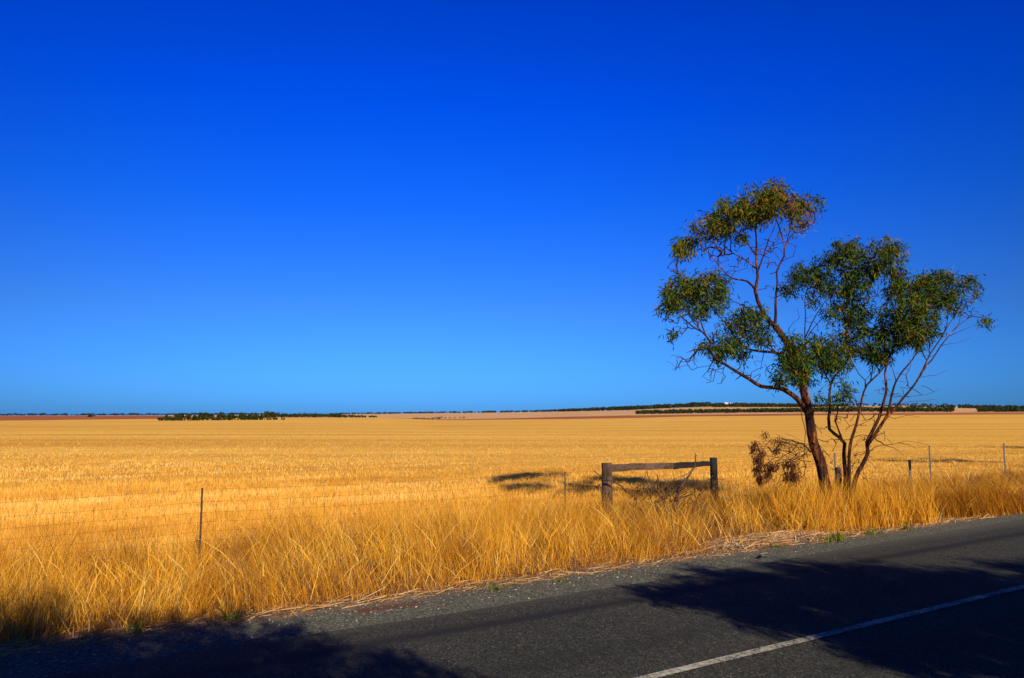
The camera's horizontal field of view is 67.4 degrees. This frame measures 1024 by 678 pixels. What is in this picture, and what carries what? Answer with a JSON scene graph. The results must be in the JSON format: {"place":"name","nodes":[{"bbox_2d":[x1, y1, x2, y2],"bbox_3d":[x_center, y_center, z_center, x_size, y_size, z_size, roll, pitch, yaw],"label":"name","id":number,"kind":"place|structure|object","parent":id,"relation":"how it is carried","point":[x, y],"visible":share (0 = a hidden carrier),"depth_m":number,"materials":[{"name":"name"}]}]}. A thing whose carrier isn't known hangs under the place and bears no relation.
{"place":"outdoors","nodes":[
{"label":"outdoors","id":0,"kind":"place"},
{"bbox_2d":[0,414,1023,586],"bbox_3d":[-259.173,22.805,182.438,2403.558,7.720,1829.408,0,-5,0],"label":"stubble field","id":1,"kind":"structure","parent":0,"point":[897,427],"depth_m":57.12,"materials":[{"name":"yellow plant"}]},
{"bbox_2d":[171,413,185,420],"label":"dark tree","id":2,"kind":"object","parent":1,"relation":"on","point":[178,417],"visible":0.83,"depth_m":420.71,"materials":[{"name":"green plant"}]},
{"bbox_2d":[174,413,191,419],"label":"dark tree","id":3,"kind":"object","parent":1,"relation":"on","point":[188,416],"visible":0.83,"depth_m":425.10,"materials":[{"name":"green plant"}]},
{"bbox_2d":[191,415,200,420],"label":"dark tree","id":4,"kind":"object","parent":1,"relation":"on","point":[195,418],"visible":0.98,"depth_m":418.85,"materials":[{"name":"green plant"}]},
{"bbox_2d":[200,412,213,419],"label":"dark tree","id":5,"kind":"object","parent":1,"relation":"on","point":[206,415],"visible":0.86,"depth_m":429.96,"materials":[{"name":"green plant"}]},
{"bbox_2d":[210,413,222,419],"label":"dark tree","id":6,"kind":"object","parent":1,"relation":"on","point":[215,418],"visible":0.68,"depth_m":422.08,"materials":[{"name":"green plant"}]},
{"bbox_2d":[216,412,226,419],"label":"dark tree","id":7,"kind":"object","parent":1,"relation":"on","point":[223,415],"visible":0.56,"depth_m":428.95,"materials":[{"name":"green plant"}]},
{"bbox_2d":[227,412,236,419],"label":"dark tree","id":8,"kind":"object","parent":1,"relation":"on","point":[231,415],"visible":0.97,"depth_m":419.49,"materials":[{"name":"green plant"}]},
{"bbox_2d":[236,412,245,419],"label":"dark tree","id":9,"kind":"object","parent":1,"relation":"on","point":[242,416],"visible":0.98,"depth_m":420.51,"materials":[{"name":"green plant"}]},
{"bbox_2d":[245,413,251,419],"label":"dark tree","id":10,"kind":"object","parent":1,"relation":"on","point":[249,416],"visible":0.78,"depth_m":429.37,"materials":[{"name":"green plant"}]},
{"bbox_2d":[251,413,264,419],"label":"dark tree","id":11,"kind":"object","parent":1,"relation":"on","point":[255,416],"visible":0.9,"depth_m":428.49,"materials":[{"name":"green plant"}]},
{"bbox_2d":[256,413,272,419],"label":"dark tree","id":12,"kind":"object","parent":1,"relation":"on","point":[266,416],"visible":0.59,"depth_m":433.30,"materials":[{"name":"green plant"}]},
{"bbox_2d":[0,510,1023,677],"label":"gravel shoulder","id":13,"kind":"object","parent":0,"point":[455,603],"visible":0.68,"depth_m":9.26,"materials":[{"name":"grey gravel"}]},
{"bbox_2d":[128,617,146,633],"bbox_3d":[-4.073,3.119,8.343,0.189,0.168,0.217,2,-6,-16],"label":"green weed","id":14,"kind":"object","parent":13,"relation":"on","point":[137,629],"visible":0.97,"depth_m":8.30,"materials":[{"name":"green plant"}]},
{"bbox_2d":[214,597,245,620],"bbox_3d":[-3.258,3.099,8.781,0.393,0.292,0.266,0,-5,0],"label":"green weed","id":15,"kind":"object","parent":13,"relation":"on","point":[225,617],"visible":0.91,"depth_m":8.82,"materials":[{"name":"green plant"}]},
{"bbox_2d":[231,609,243,620],"bbox_3d":[-3.166,3.183,8.858,0.151,0.141,0.176,0,-5,0],"label":"green weed","id":16,"kind":"object","parent":13,"relation":"on","point":[237,618],"visible":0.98,"depth_m":8.86,"materials":[{"name":"green plant"}]},
{"bbox_2d":[484,579,511,591],"bbox_3d":[-0.192,3.316,10.314,0.387,0.153,0.353,0,-5,0],"label":"green weed","id":17,"kind":"object","parent":13,"relation":"on","point":[492,588],"visible":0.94,"depth_m":10.27,"materials":[{"name":"green plant"}]},
{"bbox_2d":[765,543,786,547],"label":"green weed","id":18,"kind":"object","parent":13,"relation":"on","point":[776,546],"visible":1,"depth_m":13.57,"materials":[{"name":"green plant"}]},
{"bbox_2d":[819,536,839,542],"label":"green weed","id":19,"kind":"object","parent":13,"relation":"on","point":[828,540],"visible":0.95,"depth_m":14.11,"materials":[{"name":"plant"}]},
{"bbox_2d":[825,529,848,540],"bbox_3d":[6.053,3.646,14.327,0.482,0.263,0.439,-4,-7,32],"label":"green weed","id":20,"kind":"object","parent":13,"relation":"on","point":[837,535],"visible":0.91,"depth_m":14.26,"materials":[{"name":"green plant"}]},
{"bbox_2d":[863,526,882,534],"bbox_3d":[7.070,3.737,14.983,0.409,0.209,0.458,-5,-7,42],"label":"green weed","id":21,"kind":"object","parent":13,"relation":"on","point":[872,532],"visible":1,"depth_m":14.96,"materials":[{"name":"green plant"}]},
{"bbox_2d":[899,521,915,529],"bbox_3d":[8.054,3.801,15.658,0.262,0.210,0.332,0,-5,0],"label":"green weed","id":22,"kind":"object","parent":13,"relation":"on","point":[906,527],"visible":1,"depth_m":15.62,"materials":[{"name":"green plant"}]},
{"bbox_2d":[0,460,1023,648],"bbox_3d":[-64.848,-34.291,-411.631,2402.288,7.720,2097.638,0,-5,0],"label":"ground","id":23,"kind":"structure","parent":0,"point":[434,580],"depth_m":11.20,"materials":[{"name":"yellow plant"}]},
{"bbox_2d":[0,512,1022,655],"bbox_3d":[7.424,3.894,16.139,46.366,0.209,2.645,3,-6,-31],"label":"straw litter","id":24,"kind":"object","parent":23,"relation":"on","point":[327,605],"visible":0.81,"depth_m":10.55,"materials":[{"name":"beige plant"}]},
{"bbox_2d":[0,443,1022,568],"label":"wire fence","id":25,"kind":"object","parent":23,"relation":"on","point":[201,506],"visible":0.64,"depth_m":13.90,"materials":[{"name":"metal"}]},
{"bbox_2d":[593,470,636,499],"bbox_3d":[2.264,3.200,16.774,0.966,0.665,0.112,0,-6,-4],"label":"dead stick","id":26,"kind":"object","parent":25,"relation":"on","point":[623,488],"visible":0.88,"depth_m":16.76,"materials":[{"name":"brown wood"}]},
{"bbox_2d":[601,457,717,514],"bbox_3d":[3.497,3.635,17.887,3.575,1.626,0.266,4,-7,-33],"label":"post and rail","id":27,"kind":"object","parent":23,"relation":"on","point":[608,468],"visible":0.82,"depth_m":17.66,"materials":[{"name":"brown wood"}]},
{"bbox_2d":[629,453,713,518],"bbox_3d":[3.311,3.053,15.974,1.763,1.346,0.220,0,-5,0],"label":"dead bush","id":28,"kind":"object","parent":23,"relation":"on","point":[678,490],"visible":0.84,"depth_m":15.95,"materials":[{"name":"brown plant"}]},
{"bbox_2d":[700,531,833,548],"bbox_3d":[5.153,3.788,14.530,4.478,0.139,1.641,3,-6,-25],"label":"dirt mound","id":29,"kind":"object","parent":23,"relation":"on","point":[756,540],"visible":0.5,"depth_m":14.19,"materials":[{"name":"brown soil"}]},
{"bbox_2d":[653,175,997,512],"bbox_3d":[7.506,-0.015,18.224,9.907,8.338,3.542,1,-6,-12],"label":"gum tree","id":30,"kind":"object","parent":23,"relation":"on","point":[796,366],"visible":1,"depth_m":17.89,"materials":[{"name":"green plant"}]},
{"bbox_2d":[835,467,841,498],"bbox_3d":[7.755,3.768,18.223,0.167,1.427,0.156,-3,-6,26],"label":"wooden post","id":31,"kind":"object","parent":23,"relation":"on","point":[839,470],"visible":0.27,"depth_m":18.21,"materials":[{"name":"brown wood"}]},
{"bbox_2d":[908,460,911,484],"bbox_3d":[11.378,4.097,21.942,0.074,1.283,0.062,0,-5,0],"label":"steel post","id":32,"kind":"object","parent":23,"relation":"on","point":[909,465],"visible":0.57,"depth_m":21.95,"materials":[{"name":"black metal"}]},
{"bbox_2d":[0,412,1023,420],"bbox_3d":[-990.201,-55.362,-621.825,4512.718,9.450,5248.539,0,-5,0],"label":"ploughed field","id":33,"kind":"structure","parent":0,"point":[6,418],"depth_m":758.54,"materials":[{"name":"soil"}]},
{"bbox_2d":[0,0,1023,415],"label":"sky","id":34,"kind":"structure","parent":0,"point":[209,206],"materials":[{"name":"blue"}]},
{"bbox_2d":[40,519,1023,677],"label":"road","id":35,"kind":"structure","parent":0,"point":[634,630],"depth_m":8.09,"materials":[{"name":"grey asphalt"}]},
{"bbox_2d":[635,585,1023,677],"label":"road marking","id":36,"kind":"object","parent":35,"relation":"on","point":[773,646],"visible":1,"depth_m":7.91,"materials":[{"name":"paint"}]},
{"bbox_2d":[85,405,1023,418],"bbox_3d":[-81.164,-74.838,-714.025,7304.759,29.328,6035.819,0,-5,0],"label":"dry paddock","id":37,"kind":"structure","parent":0,"point":[551,414],"depth_m":1160.73,"materials":[{"name":"beige plant"}]},
{"bbox_2d":[264,411,376,417],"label":"wood","id":38,"kind":"object","parent":37,"relation":"on","point":[277,414],"visible":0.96,"depth_m":1116.07,"materials":[{"name":"green plant"}]},
{"bbox_2d":[635,406,954,413],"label":"plantation","id":39,"kind":"object","parent":37,"relation":"on","point":[869,409],"visible":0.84,"depth_m":862.63,"materials":[{"name":"green plant"}]},
{"bbox_2d":[844,404,1023,407],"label":"ridge wood","id":40,"kind":"object","parent":37,"relation":"on","point":[954,406],"visible":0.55,"depth_m":1480.95,"materials":[{"name":"green plant"}]},
{"bbox_2d":[970,406,1023,411],"bbox_3d":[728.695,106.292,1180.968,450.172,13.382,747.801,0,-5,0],"label":"plantation","id":41,"kind":"object","parent":37,"relation":"on","point":[1001,409],"visible":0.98,"depth_m":845.09,"materials":[{"name":"green plant"}]},
{"bbox_3d":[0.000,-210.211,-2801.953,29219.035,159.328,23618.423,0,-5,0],"label":"hills","id":42,"kind":"structure","parent":0,"visible":0},
{"bbox_2d":[340,408,580,413],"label":"skyline wood","id":43,"kind":"object","parent":42,"relation":"on","point":[557,410],"visible":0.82,"depth_m":2098.86,"materials":[{"name":"green plant"}]},
{"bbox_2d":[559,402,846,411],"bbox_3d":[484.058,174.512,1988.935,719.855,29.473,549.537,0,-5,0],"label":"ridge wood","id":44,"kind":"object","parent":42,"relation":"on","point":[694,404],"visible":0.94,"depth_m":1988.56,"materials":[{"name":"green plant"}]}
]}

